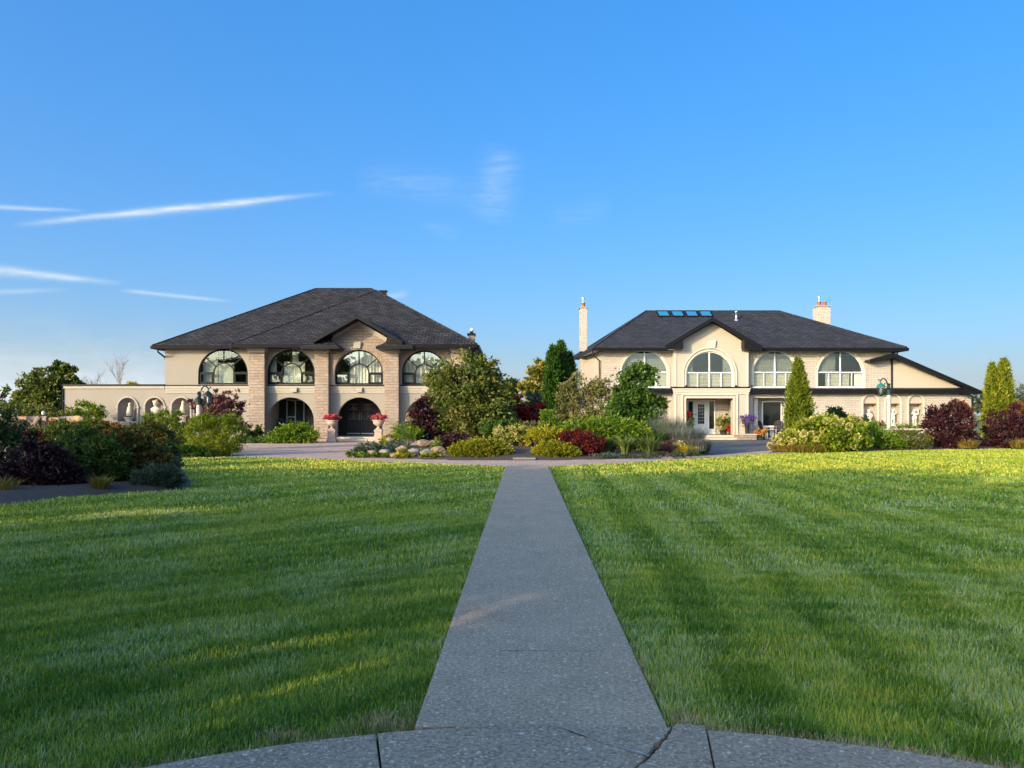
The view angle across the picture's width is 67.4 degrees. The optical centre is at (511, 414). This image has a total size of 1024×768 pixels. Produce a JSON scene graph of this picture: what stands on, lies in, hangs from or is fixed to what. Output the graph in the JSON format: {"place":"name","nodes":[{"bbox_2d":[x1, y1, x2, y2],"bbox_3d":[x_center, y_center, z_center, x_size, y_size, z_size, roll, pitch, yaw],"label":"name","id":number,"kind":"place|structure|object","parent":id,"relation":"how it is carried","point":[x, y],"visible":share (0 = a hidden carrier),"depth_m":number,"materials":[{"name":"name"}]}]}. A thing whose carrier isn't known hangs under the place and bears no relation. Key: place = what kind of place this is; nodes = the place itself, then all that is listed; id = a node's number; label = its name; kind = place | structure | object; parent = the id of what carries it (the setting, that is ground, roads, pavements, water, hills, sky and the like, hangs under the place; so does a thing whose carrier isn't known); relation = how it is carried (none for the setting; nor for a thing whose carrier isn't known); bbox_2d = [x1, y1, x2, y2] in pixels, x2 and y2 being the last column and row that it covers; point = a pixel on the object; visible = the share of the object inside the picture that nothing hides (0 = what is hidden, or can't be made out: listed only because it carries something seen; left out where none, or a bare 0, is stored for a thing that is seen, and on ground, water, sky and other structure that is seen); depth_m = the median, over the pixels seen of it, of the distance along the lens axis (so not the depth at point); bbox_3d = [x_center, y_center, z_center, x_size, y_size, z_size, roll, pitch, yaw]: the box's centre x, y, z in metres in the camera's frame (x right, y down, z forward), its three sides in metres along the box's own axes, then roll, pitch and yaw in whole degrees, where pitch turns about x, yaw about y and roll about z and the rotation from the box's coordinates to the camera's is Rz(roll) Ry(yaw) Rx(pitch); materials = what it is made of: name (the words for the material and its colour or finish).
{"place":"outdoors","nodes":[
{"label":"outdoors","id":0,"kind":"place"},
{"bbox_2d":[143,734,379,767],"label":"pavement","id":1,"kind":"structure","parent":0,"point":[354,752],"depth_m":3.53,"materials":[{"name":"concrete"}]},
{"bbox_2d":[0,416,1023,767],"bbox_3d":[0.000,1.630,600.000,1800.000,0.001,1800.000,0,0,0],"label":"ground","id":2,"kind":"structure","parent":0,"point":[460,590],"depth_m":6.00,"materials":[{"name":"plant"}]},
{"bbox_2d":[0,384,24,410],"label":"oak tree","id":3,"kind":"object","parent":2,"relation":"on","point":[7,390],"visible":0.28,"depth_m":60.07,"materials":[{"name":"green plant"}]},
{"bbox_2d":[0,400,75,441],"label":"hedge","id":4,"kind":"object","parent":2,"relation":"on","point":[27,410],"visible":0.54,"depth_m":39.89,"materials":[{"name":"green plant"}]},
{"bbox_2d":[7,359,85,424],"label":"oak tree","id":5,"kind":"object","parent":2,"relation":"on","point":[38,390],"visible":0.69,"depth_m":65.19,"materials":[{"name":"green plant"}]},
{"bbox_2d":[0,455,198,505],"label":"planting bed","id":6,"kind":"object","parent":2,"relation":"on","point":[22,493],"visible":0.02,"depth_m":15.50,"materials":[{"name":"grey soil"}]},
{"bbox_2d":[0,474,28,489],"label":"grass clump","id":7,"kind":"object","parent":6,"relation":"on","point":[6,484],"visible":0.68,"depth_m":15.19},
{"bbox_2d":[0,405,43,476],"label":"laurel shrub","id":8,"kind":"object","parent":6,"relation":"on","point":[10,437],"visible":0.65,"depth_m":18.12,"materials":[{"name":"green plant"}]},
{"bbox_2d":[7,423,46,455],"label":"red shrub","id":9,"kind":"object","parent":6,"relation":"on","point":[28,435],"visible":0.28,"depth_m":21.02,"materials":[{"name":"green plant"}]},
{"bbox_2d":[1,411,83,457],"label":"log rail","id":10,"kind":"object","parent":6,"relation":"on","point":[38,419],"visible":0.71,"depth_m":21.90,"materials":[{"name":"brown wood"}]},
{"bbox_2d":[0,439,98,485],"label":"barberry","id":11,"kind":"object","parent":6,"relation":"on","point":[39,465],"visible":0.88,"depth_m":16.11,"materials":[{"name":"purple plant"}]},
{"bbox_2d":[30,416,87,446],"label":"mixed shrub","id":12,"kind":"object","parent":6,"relation":"on","point":[53,431],"visible":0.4,"depth_m":21.25,"materials":[{"name":"green plant"}]},
{"bbox_2d":[58,422,136,481],"bbox_3d":[-9.264,0.902,17.186,1.569,1.535,1.594,0,0,-41],"label":"rose shrub","id":13,"kind":"object","parent":6,"relation":"on","point":[94,458],"visible":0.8,"depth_m":17.00,"materials":[{"name":"green plant"}]},
{"bbox_2d":[86,474,114,488],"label":"grass clump","id":14,"kind":"object","parent":6,"relation":"on","point":[95,483],"visible":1,"depth_m":15.81,"materials":[{"name":"plant"}]},
{"bbox_2d":[92,419,126,435],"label":"mixed shrub","id":15,"kind":"object","parent":6,"relation":"on","point":[107,424],"visible":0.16,"depth_m":24.88,"materials":[{"name":"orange plant"}]},
{"bbox_2d":[50,436,182,461],"bbox_3d":[-10.428,1.072,19.921,3.732,1.196,1.141,0,0,0],"label":"mixed shrub","id":16,"kind":"object","parent":6,"relation":"on","point":[172,449],"visible":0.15,"depth_m":19.92,"materials":[{"name":"green plant"}]},
{"bbox_2d":[109,428,176,479],"bbox_3d":[-8.598,0.981,17.842,1.752,1.372,1.184,0,0,0],"label":"rust shrub","id":17,"kind":"object","parent":6,"relation":"on","point":[147,453],"visible":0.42,"depth_m":17.62,"materials":[{"name":"green plant"}]},
{"bbox_2d":[108,418,183,449],"bbox_3d":[-10.993,0.865,22.997,2.058,1.590,1.243,0,0,0],"label":"rust shrub","id":18,"kind":"object","parent":6,"relation":"on","point":[158,430],"visible":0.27,"depth_m":22.94,"materials":[{"name":"green plant"}]},
{"bbox_2d":[126,456,187,487],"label":"lavender shrub","id":19,"kind":"object","parent":6,"relation":"on","point":[168,475],"visible":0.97,"depth_m":16.57,"materials":[{"name":"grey plant"}]},
{"bbox_2d":[136,408,192,445],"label":"willow shrub","id":20,"kind":"object","parent":6,"relation":"on","point":[172,422],"visible":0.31,"depth_m":30.35,"materials":[{"name":"green plant"}]},
{"bbox_2d":[174,443,211,457],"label":"dark shrub","id":21,"kind":"object","parent":6,"relation":"on","point":[188,450],"visible":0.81,"depth_m":28.73,"materials":[{"name":"green plant"}]},
{"bbox_2d":[105,354,127,383],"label":"bare tree","id":22,"kind":"object","parent":2,"relation":"on","point":[118,375],"visible":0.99,"depth_m":95.01,"materials":[{"name":"plant"}]},
{"bbox_2d":[187,388,251,433],"bbox_3d":[-13.331,0.215,34.997,2.470,2.887,2.274,0,0,37],"label":"smoke bush","id":23,"kind":"object","parent":2,"relation":"on","point":[223,403],"visible":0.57,"depth_m":34.83,"materials":[{"name":"purple plant"}]},
{"bbox_2d":[515,357,545,403],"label":"autumn tree","id":24,"kind":"object","parent":2,"relation":"on","point":[536,372],"visible":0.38,"depth_m":74.61,"materials":[{"name":"yellow plant"}]},
{"bbox_2d":[520,390,541,429],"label":"broadleaf tree","id":25,"kind":"object","parent":2,"relation":"on","point":[536,397],"visible":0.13,"depth_m":61.61,"materials":[{"name":"plant"}]},
{"bbox_2d":[352,445,711,459],"bbox_3d":[1.150,1.456,33.583,16.700,0.408,13.833,0,0,0],"label":"garden bed","id":26,"kind":"object","parent":2,"relation":"on","point":[521,451],"visible":0.07,"depth_m":28.02,"materials":[{"name":"soil"}]},
{"bbox_2d":[349,439,389,453],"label":"blue juniper","id":27,"kind":"object","parent":26,"relation":"on","point":[366,449],"visible":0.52,"depth_m":30.07,"materials":[{"name":"grey plant"}]},
{"bbox_2d":[345,450,410,457],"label":"groundcover","id":28,"kind":"object","parent":26,"relation":"on","point":[363,454],"visible":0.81,"depth_m":28.47,"materials":[{"name":"green plant"}]},
{"bbox_2d":[384,437,414,450],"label":"blue juniper","id":29,"kind":"object","parent":26,"relation":"on","point":[392,446],"visible":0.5,"depth_m":31.14,"materials":[{"name":"grey plant"}]},
{"bbox_2d":[393,448,415,457],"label":"yellow plant","id":30,"kind":"object","parent":26,"relation":"on","point":[400,453],"visible":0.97,"depth_m":28.14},
{"bbox_2d":[390,420,427,446],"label":"juniper","id":31,"kind":"object","parent":26,"relation":"on","point":[415,431],"visible":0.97,"depth_m":32.51,"materials":[{"name":"green plant"}]},
{"bbox_2d":[403,392,444,445],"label":"purple shrub","id":32,"kind":"object","parent":26,"relation":"on","point":[426,422],"visible":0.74,"depth_m":33.18,"materials":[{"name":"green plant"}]},
{"bbox_2d":[441,429,472,452],"bbox_3d":[-2.300,1.116,29.619,1.359,1.097,1.057,0,0,-33],"label":"barberry","id":33,"kind":"object","parent":26,"relation":"on","point":[447,440],"visible":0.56,"depth_m":29.51,"materials":[{"name":"purple plant"}]},
{"bbox_2d":[419,343,521,442],"bbox_3d":[-1.764,-0.733,33.984,4.560,4.936,3.554,0,0,-13],"label":"bushy tree","id":34,"kind":"object","parent":26,"relation":"on","point":[467,403],"visible":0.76,"depth_m":33.45,"materials":[{"name":"green plant"}]},
{"bbox_2d":[443,435,514,457],"bbox_3d":[-1.239,1.201,28.570,2.718,0.947,2.007,0,0,0],"label":"golden conifer","id":35,"kind":"object","parent":26,"relation":"on","point":[477,446],"visible":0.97,"depth_m":28.19,"materials":[{"name":"yellow plant"}]},
{"bbox_2d":[477,417,518,441],"bbox_3d":[-0.573,0.865,32.370,1.792,1.582,1.240,0,0,0],"label":"juniper","id":36,"kind":"object","parent":26,"relation":"on","point":[488,430],"visible":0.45,"depth_m":32.31,"materials":[{"name":"green plant"}]},
{"bbox_2d":[491,423,540,446],"bbox_3d":[0.188,0.983,31.536,1.830,1.354,1.484,0,0,32],"label":"variegated dogwood","id":37,"kind":"object","parent":26,"relation":"on","point":[512,437],"visible":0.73,"depth_m":31.34,"materials":[{"name":"beige plant"}]},
{"bbox_2d":[509,393,547,422],"bbox_3d":[0.495,0.299,35.963,2.365,2.722,1.099,0,0,0],"label":"red maple","id":38,"kind":"object","parent":26,"relation":"on","point":[524,415],"visible":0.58,"depth_m":35.89,"materials":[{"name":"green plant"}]},
{"bbox_2d":[521,423,563,445],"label":"golden conifer","id":39,"kind":"object","parent":26,"relation":"on","point":[553,433],"visible":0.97,"depth_m":30.81,"materials":[{"name":"yellow plant"}]},
{"bbox_2d":[535,409,565,442],"bbox_3d":[1.623,0.688,32.628,1.427,1.937,0.812,0,0,0],"label":"pruned conifer","id":40,"kind":"object","parent":26,"relation":"on","point":[546,416],"visible":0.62,"depth_m":32.52,"materials":[{"name":"green plant"}]},
{"bbox_2d":[530,438,582,457],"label":"shrub","id":41,"kind":"object","parent":26,"relation":"on","point":[554,449],"visible":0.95,"depth_m":28.10,"materials":[{"name":"yellow plant"}]},
{"bbox_2d":[556,428,608,455],"bbox_3d":[2.591,1.071,29.022,2.055,1.198,1.669,0,0,0],"label":"barberry","id":42,"kind":"object","parent":26,"relation":"on","point":[587,446],"visible":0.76,"depth_m":28.71,"materials":[{"name":"red plant"}]},
{"bbox_2d":[550,370,617,435],"bbox_3d":[3.575,-0.208,35.080,3.339,3.757,2.426,0,0,18],"label":"lilac shrub","id":43,"kind":"object","parent":26,"relation":"on","point":[591,392],"visible":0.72,"depth_m":34.76,"materials":[{"name":"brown plant"}]},
{"bbox_2d":[556,411,658,450],"bbox_3d":[3.866,0.742,31.383,4.298,1.857,2.206,0,0,0],"label":"juniper","id":44,"kind":"object","parent":26,"relation":"on","point":[606,427],"visible":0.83,"depth_m":30.98,"materials":[{"name":"green plant"}]},
{"bbox_2d":[607,430,646,454],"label":"yucca","id":45,"kind":"object","parent":26,"relation":"on","point":[625,445],"visible":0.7,"depth_m":28.45,"materials":[{"name":"plant"}]},
{"bbox_2d":[599,358,670,444],"bbox_3d":[5.335,-0.403,33.417,3.136,4.131,2.197,0,0,15],"label":"bushy tree","id":46,"kind":"object","parent":26,"relation":"on","point":[630,398],"visible":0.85,"depth_m":33.03,"materials":[{"name":"green plant"}]},
{"bbox_2d":[589,448,701,458],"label":"groundcover","id":47,"kind":"object","parent":26,"relation":"on","point":[689,452],"visible":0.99,"depth_m":27.93,"materials":[{"name":"green plant"}]},
{"bbox_2d":[633,432,666,453],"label":"yucca","id":48,"kind":"object","parent":26,"relation":"on","point":[649,445],"visible":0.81,"depth_m":28.66,"materials":[{"name":"plant"}]},
{"bbox_2d":[641,428,674,447],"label":"yucca","id":49,"kind":"object","parent":26,"relation":"on","point":[659,436],"visible":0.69,"depth_m":30.38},
{"bbox_2d":[640,413,697,433],"bbox_3d":[6.471,0.647,31.811,2.287,1.465,2.353,0,0,-43],"label":"russian sage","id":50,"kind":"object","parent":26,"relation":"on","point":[663,424],"visible":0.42,"depth_m":31.44,"materials":[{"name":"plant"}]},
{"bbox_2d":[660,437,678,453],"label":"brown shrub","id":51,"kind":"object","parent":26,"relation":"on","point":[667,447],"visible":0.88,"depth_m":29.56,"materials":[{"name":"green plant"}]},
{"bbox_2d":[655,425,709,446],"bbox_3d":[6.934,0.868,30.997,2.259,1.024,2.228,0,0,-43],"label":"russian sage","id":52,"kind":"object","parent":26,"relation":"on","point":[679,434],"visible":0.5,"depth_m":30.50,"materials":[{"name":"plant"}]},
{"bbox_2d":[683,436,711,450],"bbox_3d":[7.267,1.118,30.389,1.601,0.623,1.513,0,0,0],"label":"russian sage","id":53,"kind":"object","parent":26,"relation":"on","point":[702,444],"visible":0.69,"depth_m":30.09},
{"bbox_2d":[540,343,563,431],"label":"columnar cedar","id":54,"kind":"object","parent":2,"relation":"on","point":[552,377],"visible":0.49,"depth_m":42.69,"materials":[{"name":"green plant"}]},
{"bbox_2d":[555,338,575,423],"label":"columnar cedar","id":55,"kind":"object","parent":2,"relation":"on","point":[562,348],"visible":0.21,"depth_m":43.73,"materials":[{"name":"green plant"}]},
{"bbox_2d":[565,349,577,440],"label":"columnar cedar","id":56,"kind":"object","parent":2,"relation":"on","point":[571,361],"visible":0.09,"depth_m":44.32,"materials":[{"name":"green plant"}]},
{"bbox_2d":[574,296,981,439],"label":"brick mansion","id":57,"kind":"structure","parent":2,"relation":"on","point":[712,365],"depth_m":50.00,"materials":[{"name":"brick"}]},
{"bbox_2d":[619,351,669,387],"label":"window","id":58,"kind":"structure","parent":57,"relation":"in","point":[655,360],"depth_m":50.23,"materials":[{"name":"glass"}]},
{"bbox_2d":[695,401,706,431],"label":"door","id":59,"kind":"structure","parent":57,"relation":"in","point":[700,406],"depth_m":51.54,"materials":[{"name":"white plastic"}]},
{"bbox_2d":[686,352,732,386],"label":"window","id":60,"kind":"structure","parent":57,"relation":"in","point":[725,378],"depth_m":49.69,"materials":[{"name":"glass"}]},
{"bbox_2d":[761,401,781,426],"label":"window","id":61,"kind":"structure","parent":57,"relation":"in","point":[771,411],"depth_m":51.36,"materials":[{"name":"white plastic"}]},
{"bbox_2d":[751,351,794,387],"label":"window","id":62,"kind":"structure","parent":57,"relation":"in","point":[769,370],"depth_m":50.23,"materials":[{"name":"glass"}]},
{"bbox_2d":[816,351,865,387],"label":"window","id":63,"kind":"structure","parent":57,"relation":"in","point":[826,365],"depth_m":50.23,"materials":[{"name":"white plastic"}]},
{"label":"flower pot","id":64,"kind":"object","parent":57,"relation":"on","visible":0},
{"bbox_2d":[714,414,730,433],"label":"potted flowers","id":65,"kind":"object","parent":64,"relation":"in","point":[723,423],"visible":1,"depth_m":50.38,"materials":[{"name":"green plant"}]},
{"bbox_2d":[781,355,817,429],"bbox_3d":[14.885,-0.730,39.942,1.910,4.802,2.061,0,0,41],"label":"columnar cedar","id":66,"kind":"object","parent":2,"relation":"on","point":[799,399],"visible":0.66,"depth_m":39.68,"materials":[{"name":"green plant"}]},
{"bbox_2d":[702,439,1006,454],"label":"asphalt drive","id":67,"kind":"structure","parent":2,"relation":"on","point":[719,447],"depth_m":38.57,"materials":[{"name":"asphalt"}]},
{"bbox_2d":[733,434,757,439],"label":"stone plinth","id":68,"kind":"structure","parent":67,"relation":"on","point":[746,436],"depth_m":48.00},
{"bbox_2d":[745,424,748,433],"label":"flower vase","id":69,"kind":"object","parent":68,"relation":"on","point":[746,429],"visible":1,"depth_m":48.24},
{"bbox_2d":[738,413,757,427],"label":"potted flowers","id":70,"kind":"object","parent":69,"relation":"in","point":[749,417],"visible":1,"depth_m":48.13,"materials":[{"name":"purple plant"}]},
{"bbox_2d":[825,406,869,422],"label":"dark shrub","id":71,"kind":"object","parent":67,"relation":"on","point":[838,412],"visible":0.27,"depth_m":43.78,"materials":[{"name":"green plant"}]},
{"bbox_2d":[770,442,1006,452],"bbox_3d":[22.369,1.555,38.607,23.262,0.211,12.785,0,0,0],"label":"border bed","id":72,"kind":"object","parent":2,"relation":"on","point":[937,447],"visible":0.03,"depth_m":35.19,"materials":[{"name":"soil"}]},
{"bbox_2d":[768,442,828,451],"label":"ornamental grass","id":73,"kind":"object","parent":72,"relation":"on","point":[799,448],"depth_m":32.28,"materials":[{"name":"plant"}]},
{"bbox_2d":[766,411,874,452],"bbox_3d":[13.490,0.782,33.537,4.402,1.890,3.082,0,0,-22],"label":"hydrangea","id":74,"kind":"object","parent":72,"relation":"on","point":[835,433],"visible":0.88,"depth_m":32.95,"materials":[{"name":"green plant"}]},
{"bbox_2d":[866,418,909,449],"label":"shrub","id":75,"kind":"object","parent":72,"relation":"on","point":[896,442],"visible":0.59,"depth_m":34.75,"materials":[{"name":"green plant"}]},
{"bbox_2d":[881,428,934,449],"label":"clipped hedge","id":76,"kind":"object","parent":72,"relation":"on","point":[916,440],"visible":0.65,"depth_m":35.15,"materials":[{"name":"green plant"}]},
{"bbox_2d":[918,398,981,448],"bbox_3d":[20.570,0.426,36.165,2.971,2.545,2.164,0,0,0],"label":"ninebark","id":77,"kind":"object","parent":72,"relation":"on","point":[941,418],"visible":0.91,"depth_m":35.95,"materials":[{"name":"purple plant"}]},
{"bbox_2d":[978,401,1023,448],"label":"ninebark","id":78,"kind":"object","parent":72,"relation":"on","point":[1013,424],"visible":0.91,"depth_m":36.44,"materials":[{"name":"purple plant"}]},
{"bbox_2d":[978,359,1003,438],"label":"columnar cedar","id":79,"kind":"object","parent":2,"relation":"on","point":[991,390],"visible":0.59,"depth_m":45.80,"materials":[{"name":"green plant"}]},
{"bbox_2d":[972,381,1023,413],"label":"pine tree","id":80,"kind":"object","parent":2,"relation":"on","point":[977,404],"visible":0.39,"depth_m":74.87,"materials":[{"name":"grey plant"}]},
{"bbox_2d":[995,355,1017,437],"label":"columnar cedar","id":81,"kind":"object","parent":2,"relation":"on","point":[1007,396],"visible":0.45,"depth_m":45.63,"materials":[{"name":"green plant"}]},
{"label":"foundation bed","id":82,"kind":"structure","parent":2,"relation":"on","visible":0},
{"bbox_2d":[243,423,264,439],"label":"dark shrub","id":83,"kind":"object","parent":82,"relation":"on","point":[257,431],"visible":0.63,"depth_m":44.38,"materials":[{"name":"green plant"}]},
{"bbox_2d":[0,438,1023,466],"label":"paver driveway","id":84,"kind":"structure","parent":0,"point":[328,450],"depth_m":30.13,"materials":[{"name":"stone"}]},
{"bbox_2d":[62,399,109,427],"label":"round bush","id":85,"kind":"object","parent":84,"relation":"on","point":[92,412],"visible":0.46,"depth_m":44.37,"materials":[{"name":"green plant"}]},
{"bbox_2d":[194,386,212,435],"bbox_3d":[-13.401,0.165,33.400,0.810,2.870,0.440,0,0,0],"label":"lamp post","id":86,"kind":"object","parent":84,"relation":"on","point":[198,400],"visible":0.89,"depth_m":33.32,"materials":[{"name":"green metal"}]},
{"bbox_2d":[182,409,248,455],"bbox_3d":[-11.564,0.722,29.791,2.801,1.922,2.271,0,0,0],"label":"willow shrub","id":87,"kind":"object","parent":84,"relation":"on","point":[217,443],"visible":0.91,"depth_m":29.52,"materials":[{"name":"green plant"}]},
{"bbox_2d":[62,288,482,440],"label":"stone mansion","id":88,"kind":"structure","parent":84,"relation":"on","point":[355,359],"depth_m":46.62,"materials":[{"name":"beige paint"}]},
{"bbox_2d":[199,349,247,384],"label":"window","id":89,"kind":"structure","parent":88,"relation":"in","point":[227,375],"depth_m":47.11,"materials":[{"name":"glass"}]},
{"bbox_2d":[268,349,314,384],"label":"window","id":90,"kind":"structure","parent":88,"relation":"in","point":[294,371],"depth_m":47.11,"materials":[{"name":"glass"}]},
{"bbox_2d":[286,400,304,424],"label":"window","id":91,"kind":"structure","parent":88,"relation":"in","point":[295,409],"depth_m":48.98,"materials":[{"name":"black glass"}]},
{"bbox_2d":[346,401,360,433],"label":"door","id":92,"kind":"structure","parent":88,"relation":"in","point":[353,408],"depth_m":48.89,"materials":[{"name":"black wood"}]},
{"bbox_2d":[336,350,382,384],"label":"window","id":93,"kind":"structure","parent":88,"relation":"in","point":[365,369],"depth_m":47.06,"materials":[{"name":"glass"}]},
{"bbox_2d":[361,401,374,433],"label":"door","id":94,"kind":"structure","parent":88,"relation":"in","point":[367,407],"depth_m":48.89,"materials":[{"name":"black wood"}]},
{"bbox_2d":[402,350,444,384],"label":"window","id":95,"kind":"structure","parent":88,"relation":"in","point":[414,366],"depth_m":47.12,"materials":[{"name":"glass"}]},
{"bbox_2d":[261,419,321,443],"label":"juniper","id":96,"kind":"object","parent":84,"relation":"on","point":[290,433],"visible":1,"depth_m":42.84,"materials":[{"name":"green plant"}]},
{"bbox_2d":[325,420,337,441],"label":"garden urn","id":97,"kind":"object","parent":84,"relation":"on","point":[332,435],"visible":0.98,"depth_m":44.38,"materials":[{"name":"stone"}]},
{"bbox_2d":[372,420,384,441],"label":"garden urn","id":98,"kind":"object","parent":84,"relation":"on","point":[378,431],"visible":0.92,"depth_m":44.38,"materials":[{"name":"stone"}]},
{"bbox_2d":[876,378,892,429],"bbox_3d":[18.430,-0.108,38.000,0.810,3.416,0.440,0,0,0],"label":"lamp post","id":99,"kind":"object","parent":84,"relation":"on","point":[888,391],"visible":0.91,"depth_m":37.92,"materials":[{"name":"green metal"}]},
{"bbox_2d":[955,437,982,447],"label":"grass clump","id":100,"kind":"object","parent":84,"relation":"on","point":[968,444],"visible":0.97,"depth_m":35.40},
{"bbox_2d":[0,0,1023,415],"label":"sky","id":101,"kind":"structure","parent":0,"point":[169,168],"materials":[{"name":"blue"}]},
{"bbox_2d":[378,725,671,767],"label":"pavement","id":102,"kind":"structure","parent":0,"point":[533,746],"depth_m":3.64,"materials":[{"name":"concrete"}]},
{"bbox_2d":[415,466,666,729],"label":"path","id":103,"kind":"structure","parent":0,"point":[533,582],"depth_m":5.44,"materials":[{"name":"concrete"}]},
{"bbox_2d":[638,724,712,767],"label":"pavement","id":104,"kind":"structure","parent":0,"point":[684,746],"depth_m":3.59,"materials":[{"name":"concrete"}]},
{"bbox_2d":[708,730,1001,767],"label":"pavement","id":105,"kind":"structure","parent":0,"point":[736,750],"depth_m":3.55,"materials":[{"name":"concrete"}]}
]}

